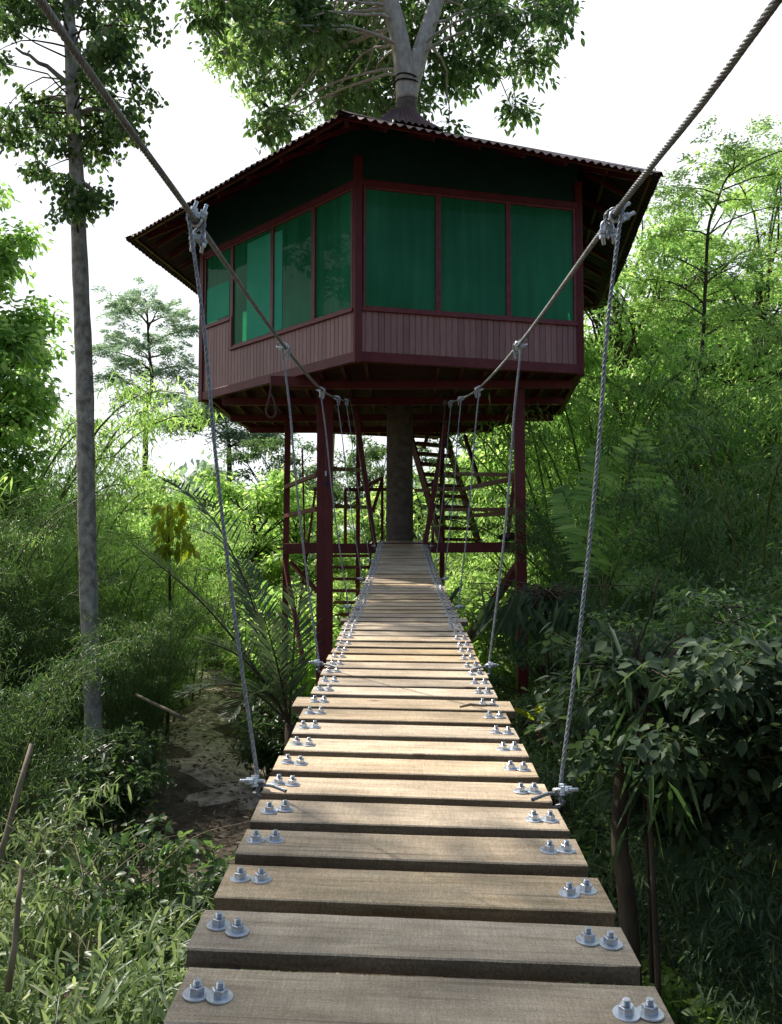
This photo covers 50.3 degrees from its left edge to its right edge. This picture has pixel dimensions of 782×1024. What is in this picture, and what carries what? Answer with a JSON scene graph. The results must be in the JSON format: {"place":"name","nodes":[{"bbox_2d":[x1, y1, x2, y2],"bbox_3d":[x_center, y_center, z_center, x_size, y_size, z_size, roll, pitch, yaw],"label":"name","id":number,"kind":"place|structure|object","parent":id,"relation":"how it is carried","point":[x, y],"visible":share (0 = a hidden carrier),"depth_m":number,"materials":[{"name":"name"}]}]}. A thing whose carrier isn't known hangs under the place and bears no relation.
{"place":"outdoors","nodes":[
{"label":"outdoors","id":0,"kind":"place"},
{"bbox_2d":[159,664,270,809],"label":"path","id":1,"kind":"structure","parent":0,"point":[193,734],"depth_m":18.77,"materials":[{"name":"soil"}]},
{"bbox_2d":[0,570,781,1023],"bbox_3d":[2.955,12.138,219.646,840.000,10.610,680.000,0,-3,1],"label":"ground","id":2,"kind":"structure","parent":0,"point":[186,782],"depth_m":14.11,"materials":[{"name":"soil"}]},
{"bbox_2d":[0,180,76,534],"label":"vine covered tree","id":3,"kind":"object","parent":2,"relation":"on","point":[27,397],"visible":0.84,"depth_m":25.61,"materials":[{"name":"green plant"}]},
{"bbox_2d":[0,889,95,1023],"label":"bamboo clump","id":4,"kind":"object","parent":2,"relation":"on","point":[33,1009],"visible":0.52,"depth_m":4.86,"materials":[{"name":"green plant"}]},
{"bbox_2d":[0,526,141,755],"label":"bamboo clump","id":5,"kind":"object","parent":2,"relation":"on","point":[52,588],"visible":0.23,"depth_m":18.70,"materials":[{"name":"green plant"}]},
{"bbox_2d":[0,562,145,773],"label":"bamboo clump","id":6,"kind":"object","parent":2,"relation":"on","point":[36,657],"visible":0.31,"depth_m":17.23,"materials":[{"name":"green plant"}]},
{"bbox_2d":[0,477,146,753],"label":"bamboo clump","id":7,"kind":"object","parent":2,"relation":"on","point":[68,506],"visible":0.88,"depth_m":15.99,"materials":[{"name":"green plant"}]},
{"bbox_2d":[0,611,161,900],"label":"bamboo clump","id":8,"kind":"object","parent":2,"relation":"on","point":[37,720],"visible":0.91,"depth_m":10.11,"materials":[{"name":"green plant"}]},
{"bbox_2d":[0,774,168,1021],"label":"bamboo clump","id":9,"kind":"object","parent":2,"relation":"on","point":[34,900],"visible":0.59,"depth_m":7.13,"materials":[{"name":"green plant"}]},
{"bbox_2d":[0,0,178,810],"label":"tall tree","id":10,"kind":"object","parent":2,"relation":"on","point":[77,202],"visible":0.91,"depth_m":15.08,"materials":[{"name":"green plant"}]},
{"bbox_2d":[19,712,177,840],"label":"leafy shrub","id":11,"kind":"object","parent":2,"relation":"on","point":[141,780],"visible":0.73,"depth_m":13.15,"materials":[{"name":"green plant"}]},
{"bbox_2d":[0,445,202,705],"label":"bamboo clump","id":12,"kind":"object","parent":2,"relation":"on","point":[115,521],"visible":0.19,"depth_m":22.34,"materials":[{"name":"green plant"}]},
{"bbox_2d":[39,951,171,1023],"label":"leafy shrub","id":13,"kind":"object","parent":2,"relation":"on","point":[77,976],"visible":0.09,"depth_m":5.09,"materials":[{"name":"green plant"}]},
{"bbox_2d":[0,359,223,611],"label":"bamboo clump","id":14,"kind":"object","parent":2,"relation":"on","point":[110,439],"visible":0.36,"depth_m":25.82,"materials":[{"name":"green plant"}]},
{"bbox_2d":[0,497,257,737],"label":"bamboo clump","id":15,"kind":"object","parent":2,"relation":"on","point":[106,563],"visible":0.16,"depth_m":19.66,"materials":[{"name":"green plant"}]},
{"bbox_2d":[42,813,226,1021],"bbox_3d":[-1.922,3.569,6.448,1.259,2.425,1.507,3,-4,-42],"label":"broadleaf shrub","id":16,"kind":"object","parent":2,"relation":"on","point":[175,859],"visible":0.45,"depth_m":6.50,"materials":[{"name":"green plant"}]},
{"bbox_2d":[36,591,240,783],"bbox_3d":[-4.910,3.454,16.352,3.422,3.777,4.556,-1,-4,22],"label":"bamboo clump","id":17,"kind":"object","parent":2,"relation":"on","point":[146,709],"visible":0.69,"depth_m":16.09,"materials":[{"name":"green plant"}]},
{"bbox_2d":[17,526,261,728],"bbox_3d":[-6.844,3.208,23.090,8.899,5.559,7.251,1,-3,-15],"label":"bamboo clump","id":18,"kind":"object","parent":2,"relation":"on","point":[191,570],"visible":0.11,"depth_m":22.19,"materials":[{"name":"green plant"}]},
{"bbox_2d":[90,276,198,515],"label":"feathery tree","id":19,"kind":"object","parent":2,"relation":"on","point":[119,309],"visible":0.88,"depth_m":58.69,"materials":[{"name":"green plant"}]},
{"bbox_2d":[0,883,313,1023],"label":"bamboo clump","id":20,"kind":"object","parent":2,"relation":"on","point":[142,1005],"visible":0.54,"depth_m":4.79,"materials":[{"name":"green plant"}]},
{"bbox_2d":[4,868,24,991],"bbox_3d":[-1.982,2.202,4.406,0.041,0.562,0.230,0,-3,-7],"label":"dry stick","id":21,"kind":"object","parent":20,"relation":"in","point":[11,965],"visible":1,"depth_m":4.38,"materials":[{"name":"brown wood"}]},
{"bbox_2d":[0,804,248,1023],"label":"dead twigs","id":22,"kind":"object","parent":20,"relation":"in","point":[81,866],"visible":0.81,"depth_m":4.51,"materials":[{"name":"brown wood"}]},
{"bbox_2d":[72,511,273,705],"bbox_3d":[-7.034,3.132,26.897,7.405,6.310,6.881,-1,-4,21],"label":"bamboo clump","id":23,"kind":"object","parent":2,"relation":"on","point":[223,562],"visible":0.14,"depth_m":26.64,"materials":[{"name":"green plant"}]},
{"bbox_2d":[150,501,199,743],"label":"sapling","id":24,"kind":"object","parent":2,"relation":"on","point":[179,509],"visible":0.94,"depth_m":19.94,"materials":[{"name":"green plant"}]},
{"bbox_2d":[122,834,236,963],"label":"leafy shrub","id":25,"kind":"object","parent":2,"relation":"on","point":[192,880],"visible":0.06,"depth_m":9.38,"materials":[{"name":"green plant"}]},
{"bbox_2d":[133,393,302,625],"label":"feathery tree","id":26,"kind":"object","parent":2,"relation":"on","point":[228,433],"visible":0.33,"depth_m":50.09,"materials":[{"name":"green plant"}]},
{"bbox_2d":[128,477,322,748],"bbox_3d":[-1.928,2.307,9.626,2.376,5.708,2.702,0,-3,1],"label":"palm","id":27,"kind":"object","parent":2,"relation":"on","point":[276,695],"visible":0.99,"depth_m":9.20,"materials":[{"name":"green plant"}]},
{"bbox_2d":[135,463,337,686],"bbox_3d":[-5.553,2.335,29.898,7.373,8.392,7.290,3,-4,-39],"label":"leafy tree","id":28,"kind":"object","parent":2,"relation":"on","point":[275,482],"visible":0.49,"depth_m":29.86,"materials":[{"name":"green plant"}]},
{"bbox_2d":[207,623,307,721],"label":"leafy shrub","id":29,"kind":"object","parent":2,"relation":"on","point":[234,661],"visible":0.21,"depth_m":22.61,"materials":[{"name":"green plant"}]},
{"bbox_2d":[220,689,309,781],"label":"leafy shrub","id":30,"kind":"object","parent":2,"relation":"on","point":[269,751],"visible":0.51,"depth_m":16.31,"materials":[{"name":"green plant"}]},
{"bbox_2d":[191,434,355,542],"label":"leafy tree","id":31,"kind":"object","parent":2,"relation":"on","point":[257,452],"visible":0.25,"depth_m":46.10,"materials":[{"name":"green plant"}]},
{"bbox_2d":[202,580,357,721],"bbox_3d":[-2.308,3.623,20.864,5.508,4.308,5.370,-2,-4,31],"label":"leafy shrub","id":32,"kind":"object","parent":2,"relation":"on","point":[310,675],"visible":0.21,"depth_m":20.21,"materials":[{"name":"green plant"}]},
{"bbox_2d":[194,0,375,689],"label":"slender tree","id":33,"kind":"object","parent":2,"relation":"on","point":[228,67],"visible":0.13,"depth_m":25.47,"materials":[{"name":"green plant"}]},
{"bbox_2d":[216,485,385,616],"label":"leafy tree","id":34,"kind":"object","parent":2,"relation":"on","point":[272,511],"visible":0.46,"depth_m":29.79,"materials":[{"name":"green plant"}]},
{"bbox_2d":[116,0,585,540],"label":"host tree","id":35,"kind":"object","parent":2,"relation":"on","point":[322,30],"visible":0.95,"depth_m":20.24,"materials":[{"name":"green plant"}]},
{"bbox_2d":[296,434,445,543],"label":"leafy tree","id":36,"kind":"object","parent":2,"relation":"on","point":[373,453],"visible":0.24,"depth_m":43.09,"materials":[{"name":"green plant"}]},
{"bbox_2d":[1,641,781,1016],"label":"undergrowth","id":37,"kind":"object","parent":2,"relation":"on","point":[279,737],"visible":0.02,"depth_m":12.74,"materials":[{"name":"green plant"}]},
{"bbox_2d":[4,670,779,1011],"bbox_3d":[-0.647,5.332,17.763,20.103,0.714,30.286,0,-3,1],"label":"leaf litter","id":38,"kind":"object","parent":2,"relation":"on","point":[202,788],"visible":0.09,"depth_m":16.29,"materials":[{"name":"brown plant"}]},
{"bbox_2d":[125,107,663,752],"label":"tree house","id":39,"kind":"structure","parent":2,"relation":"on","point":[423,265],"depth_m":15.06,"materials":[{"name":"paint"}]},
{"bbox_2d":[34,0,349,401],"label":"cable","id":40,"kind":"object","parent":39,"relation":"attached to","point":[60,30],"visible":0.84,"depth_m":2.67,"materials":[{"name":"grey metal"}]},
{"bbox_2d":[186,200,286,799],"bbox_3d":[-0.613,-0.068,3.307,0.456,2.402,0.123,-1,-3,9],"label":"hanger cable","id":41,"kind":"object","parent":40,"relation":"hanging from","point":[201,240],"visible":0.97,"depth_m":3.31,"materials":[{"name":"metal"}]},
{"bbox_2d":[276,342,335,672],"bbox_3d":[-0.583,-0.041,5.800,0.437,2.339,0.144,-1,-3,14],"label":"hanger cable","id":42,"kind":"object","parent":40,"relation":"hanging from","point":[317,662],"visible":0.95,"depth_m":5.80,"materials":[{"name":"metal"}]},
{"bbox_2d":[204,245,231,325],"bbox_3d":[-3.543,-4.634,17.174,0.761,1.496,0.756,0,-3,1],"label":"window","id":43,"kind":"structure","parent":39,"relation":"in","point":[216,273],"depth_m":17.26,"materials":[{"name":"glass"}]},
{"bbox_2d":[231,226,271,346],"bbox_3d":[-2.716,-4.373,16.314,0.996,2.116,0.989,0,-3,1],"label":"window","id":44,"kind":"structure","parent":39,"relation":"in","point":[239,249],"depth_m":16.58,"materials":[{"name":"glass"}]},
{"bbox_2d":[271,206,312,333],"bbox_3d":[-1.809,-4.426,15.391,0.923,2.116,0.917,0,-3,1],"label":"window","id":45,"kind":"structure","parent":39,"relation":"in","point":[297,260],"depth_m":15.32,"materials":[{"name":"glass"}]},
{"bbox_2d":[313,187,352,319],"bbox_3d":[-1.002,-4.473,14.569,0.794,2.116,0.789,0,-3,1],"label":"window","id":46,"kind":"structure","parent":39,"relation":"in","point":[333,216],"depth_m":14.58,"materials":[{"name":"glass"}]},
{"bbox_2d":[362,186,438,312],"bbox_3d":[0.170,-4.489,14.304,1.313,2.116,0.354,0,-3,-1],"label":"window","id":47,"kind":"structure","parent":39,"relation":"in","point":[401,254],"depth_m":14.30,"materials":[{"name":"glass"}]},
{"bbox_2d":[413,433,480,542],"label":"staircase","id":48,"kind":"structure","parent":39,"relation":"attached to","point":[423,475],"depth_m":20.93,"materials":[{"name":"red paint"}]},
{"bbox_2d":[438,194,508,317],"bbox_3d":[1.446,-4.471,14.615,1.280,2.116,0.345,0,-3,-1],"label":"window","id":49,"kind":"structure","parent":39,"relation":"in","point":[473,233],"depth_m":14.62,"materials":[{"name":"glass"}]},
{"bbox_2d":[508,201,576,322],"bbox_3d":[2.703,-4.453,14.921,1.275,2.116,0.344,0,-3,-1],"label":"window","id":50,"kind":"structure","parent":39,"relation":"in","point":[542,239],"depth_m":14.92,"materials":[{"name":"glass"}]},
{"bbox_2d":[443,0,781,403],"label":"cable","id":51,"kind":"object","parent":39,"relation":"attached to","point":[771,8],"visible":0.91,"depth_m":2.65,"materials":[{"name":"grey metal"}]},
{"bbox_2d":[472,339,527,675],"bbox_3d":[0.744,-0.039,5.784,0.412,2.367,0.144,1,-3,-13],"label":"hanger cable","id":52,"kind":"object","parent":51,"relation":"hanging from","point":[490,665],"visible":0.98,"depth_m":5.79,"materials":[{"name":"metal"}]},
{"bbox_2d":[531,202,635,808],"bbox_3d":[0.751,-0.045,3.299,0.465,2.418,0.145,0,-3,-8],"label":"hanger cable","id":53,"kind":"object","parent":51,"relation":"hanging from","point":[604,233],"visible":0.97,"depth_m":3.29,"materials":[{"name":"metal"}]},
{"bbox_2d":[342,465,505,580],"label":"leafy tree","id":54,"kind":"object","parent":2,"relation":"on","point":[377,522],"visible":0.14,"depth_m":31.58,"materials":[{"name":"green plant"}]},
{"bbox_2d":[97,437,778,604],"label":"woods","id":55,"kind":"object","parent":2,"relation":"on","point":[202,464],"visible":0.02,"depth_m":65.26,"materials":[{"name":"green plant"}]},
{"bbox_2d":[443,572,575,703],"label":"leafy shrub","id":56,"kind":"object","parent":2,"relation":"on","point":[504,667],"visible":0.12,"depth_m":19.38,"materials":[{"name":"green plant"}]},
{"bbox_2d":[449,580,640,805],"bbox_3d":[2.020,3.025,10.328,2.336,4.350,1.906,-2,-4,33],"label":"palm tree","id":57,"kind":"object","parent":2,"relation":"on","point":[536,604],"visible":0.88,"depth_m":10.28,"materials":[{"name":"green plant"}]},
{"bbox_2d":[486,627,606,813],"bbox_3d":[2.684,3.754,13.830,3.595,3.713,3.721,-2,-4,31],"label":"leafy tree","id":58,"kind":"object","parent":2,"relation":"on","point":[520,658],"visible":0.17,"depth_m":13.81,"materials":[{"name":"green plant"}]},
{"bbox_2d":[438,502,673,692],"bbox_3d":[4.668,2.779,24.659,10.157,6.344,8.276,1,-3,-15],"label":"bamboo clump","id":59,"kind":"object","parent":2,"relation":"on","point":[476,578],"visible":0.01,"depth_m":24.54,"materials":[{"name":"green plant"}]},
{"bbox_2d":[363,323,781,689],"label":"bamboo clump","id":60,"kind":"object","parent":2,"relation":"on","point":[545,505],"visible":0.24,"depth_m":19.07,"materials":[{"name":"green plant"}]},
{"bbox_2d":[460,556,727,775],"bbox_3d":[4.396,3.183,17.519,4.343,4.794,5.783,3,-4,-38],"label":"bamboo clump","id":61,"kind":"object","parent":2,"relation":"on","point":[499,640],"visible":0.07,"depth_m":17.85,"materials":[{"name":"green plant"}]},
{"bbox_2d":[446,213,781,527],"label":"leafy tree","id":62,"kind":"object","parent":2,"relation":"on","point":[588,362],"visible":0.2,"depth_m":23.14,"materials":[{"name":"green plant"}]},
{"bbox_2d":[545,426,683,857],"bbox_3d":[3.463,2.035,12.814,1.020,6.611,2.040,3,-4,-41],"label":"palm","id":63,"kind":"object","parent":2,"relation":"on","point":[557,498],"visible":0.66,"depth_m":12.80,"materials":[{"name":"green plant"}]},
{"bbox_2d":[457,331,781,622],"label":"bamboo clump","id":64,"kind":"object","parent":2,"relation":"on","point":[589,346],"visible":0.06,"depth_m":21.50,"materials":[{"name":"green plant"}]},
{"bbox_2d":[470,467,781,819],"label":"bamboo clump","id":65,"kind":"object","parent":2,"relation":"on","point":[564,562],"visible":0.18,"depth_m":12.62,"materials":[{"name":"green plant"}]},
{"bbox_2d":[508,617,743,906],"bbox_3d":[3.340,3.452,11.329,4.093,4.084,3.955,1,-3,-19],"label":"leafy tree","id":66,"kind":"object","parent":2,"relation":"on","point":[525,700],"visible":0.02,"depth_m":11.28,"materials":[{"name":"green plant"}]},
{"bbox_2d":[565,572,715,984],"bbox_3d":[1.920,2.704,6.163,1.204,4.512,1.450,0,-3,1],"label":"palm tree","id":67,"kind":"object","parent":2,"relation":"on","point":[636,653],"visible":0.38,"depth_m":6.11,"materials":[{"name":"green plant"}]},
{"bbox_2d":[591,670,702,998],"bbox_3d":[1.845,3.018,5.840,0.828,3.849,1.265,0,-3,1],"label":"palm tree","id":68,"kind":"object","parent":2,"relation":"on","point":[654,789],"visible":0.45,"depth_m":5.78,"materials":[{"name":"green plant"}]},
{"bbox_2d":[611,636,688,985],"bbox_3d":[1.956,3.011,6.224,0.861,4.110,0.279,3,-4,-40],"label":"dead trunk","id":69,"kind":"object","parent":2,"relation":"on","point":[627,906],"visible":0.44,"depth_m":5.99,"materials":[{"name":"brown wood"}]},
{"bbox_2d":[520,613,781,880],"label":"vine mound","id":70,"kind":"object","parent":69,"relation":"on","point":[676,843],"visible":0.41,"depth_m":6.00,"materials":[{"name":"green plant"}]},
{"bbox_2d":[520,567,781,967],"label":"leafy tree","id":71,"kind":"object","parent":2,"relation":"on","point":[632,623],"visible":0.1,"depth_m":9.22,"materials":[{"name":"green plant"}]},
{"bbox_2d":[526,313,781,609],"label":"bamboo clump","id":72,"kind":"object","parent":2,"relation":"on","point":[706,410],"visible":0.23,"depth_m":18.60,"materials":[{"name":"green plant"}]},
{"bbox_2d":[529,752,781,1023],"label":"bamboo clump","id":73,"kind":"object","parent":2,"relation":"on","point":[701,930],"visible":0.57,"depth_m":6.14,"materials":[{"name":"green plant"}]},
{"bbox_2d":[536,149,781,502],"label":"leafy tree","id":74,"kind":"object","parent":2,"relation":"on","point":[626,328],"visible":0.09,"depth_m":25.32,"materials":[{"name":"green plant"}]},
{"bbox_2d":[566,818,758,963],"bbox_3d":[2.292,4.023,8.498,2.458,1.889,2.830,-3,-4,41],"label":"leafy shrub","id":75,"kind":"object","parent":2,"relation":"on","point":[574,830],"visible":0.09,"depth_m":8.28,"materials":[{"name":"green plant"}]},
{"bbox_2d":[584,953,752,1023],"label":"leafy shrub","id":76,"kind":"object","parent":2,"relation":"on","point":[667,985],"visible":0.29,"depth_m":6.28,"materials":[{"name":"green plant"}]},
{"bbox_2d":[564,411,781,882],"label":"bamboo clump","id":77,"kind":"object","parent":2,"relation":"on","point":[723,496],"visible":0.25,"depth_m":11.33,"materials":[{"name":"green plant"}]},
{"bbox_2d":[569,541,781,922],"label":"leafy tree","id":78,"kind":"object","parent":2,"relation":"on","point":[705,608],"visible":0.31,"depth_m":7.30,"materials":[{"name":"green plant"}]},
{"bbox_2d":[617,622,781,868],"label":"vine mound","id":79,"kind":"object","parent":78,"relation":"on","point":[753,790],"visible":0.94,"depth_m":5.20,"materials":[{"name":"green plant"}]},
{"bbox_2d":[582,137,781,532],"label":"leafy tree","id":80,"kind":"object","parent":2,"relation":"on","point":[751,239],"visible":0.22,"depth_m":24.41,"materials":[{"name":"green plant"}]},
{"bbox_2d":[597,113,781,573],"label":"feathery tree","id":81,"kind":"object","parent":2,"relation":"on","point":[735,156],"visible":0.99,"depth_m":20.35,"materials":[{"name":"green plant"}]},
{"bbox_2d":[654,919,781,1023],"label":"bamboo clump","id":82,"kind":"object","parent":2,"relation":"on","point":[745,1004],"visible":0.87,"depth_m":5.33,"materials":[{"name":"green plant"}]},
{"bbox_2d":[681,985,781,1023],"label":"leafy shrub","id":83,"kind":"object","parent":2,"relation":"on","point":[698,1006],"visible":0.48,"depth_m":5.42,"materials":[{"name":"green plant"}]},
{"bbox_2d":[0,0,781,532],"label":"sky","id":84,"kind":"structure","parent":0,"point":[643,66],"materials":[{"name":"white"}]},
{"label":"deck cable","id":85,"kind":"object","parent":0,"visible":0},
{"bbox_2d":[337,633,470,642],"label":"deck plank","id":86,"kind":"object","parent":85,"relation":"on","point":[393,639],"visible":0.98,"depth_m":6.94,"materials":[{"name":"wood"}]},
{"bbox_2d":[335,639,473,649],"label":"deck plank","id":87,"kind":"object","parent":85,"relation":"on","point":[379,645],"visible":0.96,"depth_m":6.64,"materials":[{"name":"wood"}]},
{"bbox_2d":[317,676,492,689],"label":"deck plank","id":88,"kind":"object","parent":85,"relation":"on","point":[335,681],"visible":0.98,"depth_m":5.25,"materials":[{"name":"wood"}]},
{"bbox_2d":[185,910,640,984],"bbox_3d":[0.053,1.093,2.134,1.113,0.082,0.204,2,0,1],"label":"deck plank","id":89,"kind":"object","parent":85,"relation":"on","point":[382,945],"visible":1,"depth_m":2.08,"materials":[{"name":"wood"}]},
{"bbox_2d":[163,967,673,1023],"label":"deck plank","id":90,"kind":"object","parent":85,"relation":"on","point":[216,996],"visible":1,"depth_m":1.85,"materials":[{"name":"wood"}]},
{"bbox_3d":[-0.374,0.815,7.322,0.063,1.453,20.702,0,-3,1],"label":"deck cable","id":91,"kind":"object","parent":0,"visible":0},
{"bbox_2d":[326,652,479,663],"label":"deck plank","id":92,"kind":"object","parent":91,"relation":"on","point":[463,659],"visible":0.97,"depth_m":6.08,"materials":[{"name":"wood"}]},
{"bbox_2d":[331,646,475,656],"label":"deck plank","id":93,"kind":"object","parent":91,"relation":"on","point":[404,652],"visible":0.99,"depth_m":6.36,"materials":[{"name":"wood"}]},
{"bbox_2d":[310,684,497,700],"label":"deck plank","id":94,"kind":"object","parent":91,"relation":"on","point":[477,694],"visible":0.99,"depth_m":4.95,"materials":[{"name":"wood"}]},
{"bbox_2d":[324,659,483,671],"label":"deck plank","id":95,"kind":"object","parent":91,"relation":"on","point":[339,664],"visible":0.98,"depth_m":5.81,"materials":[{"name":"wood"}]},
{"bbox_2d":[320,667,488,680],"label":"deck plank","id":96,"kind":"object","parent":91,"relation":"on","point":[471,674],"visible":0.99,"depth_m":5.52,"materials":[{"name":"wood"}]},
{"bbox_2d":[299,706,510,727],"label":"deck plank","id":97,"kind":"object","parent":91,"relation":"on","point":[424,718],"visible":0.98,"depth_m":4.38,"materials":[{"name":"wood"}]},
{"bbox_2d":[272,754,539,783],"bbox_3d":[0.062,1.092,3.566,1.114,0.080,0.209,1,0,1],"label":"deck plank","id":98,"kind":"object","parent":91,"relation":"on","point":[288,765],"visible":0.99,"depth_m":3.52,"materials":[{"name":"wood"}]},
{"bbox_2d":[284,736,528,762],"bbox_3d":[0.070,1.090,3.851,1.108,0.080,0.203,1,0,1],"label":"deck plank","id":99,"kind":"object","parent":91,"relation":"on","point":[452,751],"visible":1,"depth_m":3.80,"materials":[{"name":"wood"}]},
{"bbox_2d":[261,774,552,808],"bbox_3d":[0.060,1.092,3.279,1.114,0.082,0.206,1,0,1],"label":"deck plank","id":100,"kind":"object","parent":91,"relation":"on","point":[478,794],"visible":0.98,"depth_m":3.23,"materials":[{"name":"wood"}]},
{"bbox_2d":[250,799,569,838],"bbox_3d":[0.065,1.091,2.992,1.109,0.081,0.211,2,0,1],"label":"deck plank","id":101,"kind":"object","parent":91,"relation":"on","point":[368,818],"visible":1,"depth_m":2.94,"materials":[{"name":"wood"}]},
{"bbox_2d":[235,829,587,877],"bbox_3d":[0.065,1.090,2.701,1.106,0.081,0.206,2,0,1],"label":"deck plank","id":102,"kind":"object","parent":91,"relation":"on","point":[461,854],"visible":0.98,"depth_m":2.65,"materials":[{"name":"wood"}]},
{"bbox_2d":[214,864,615,926],"bbox_3d":[0.065,1.092,2.415,1.115,0.081,0.219,2,0,1],"label":"deck plank","id":103,"kind":"object","parent":91,"relation":"on","point":[480,897],"visible":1,"depth_m":2.36,"materials":[{"name":"wood"}]},
{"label":"deck cable","id":104,"kind":"object","parent":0,"visible":0},
{"bbox_2d":[292,695,514,718],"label":"deck plank","id":105,"kind":"object","parent":104,"relation":"on","point":[300,704],"visible":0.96,"depth_m":4.67,"materials":[{"name":"wood"}]},
{"bbox_2d":[292,720,518,743],"bbox_3d":[0.070,1.087,4.131,1.104,0.080,0.210,1,0,1],"label":"deck plank","id":106,"kind":"object","parent":104,"relation":"on","point":[423,733],"visible":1,"depth_m":4.08,"materials":[{"name":"wood"}]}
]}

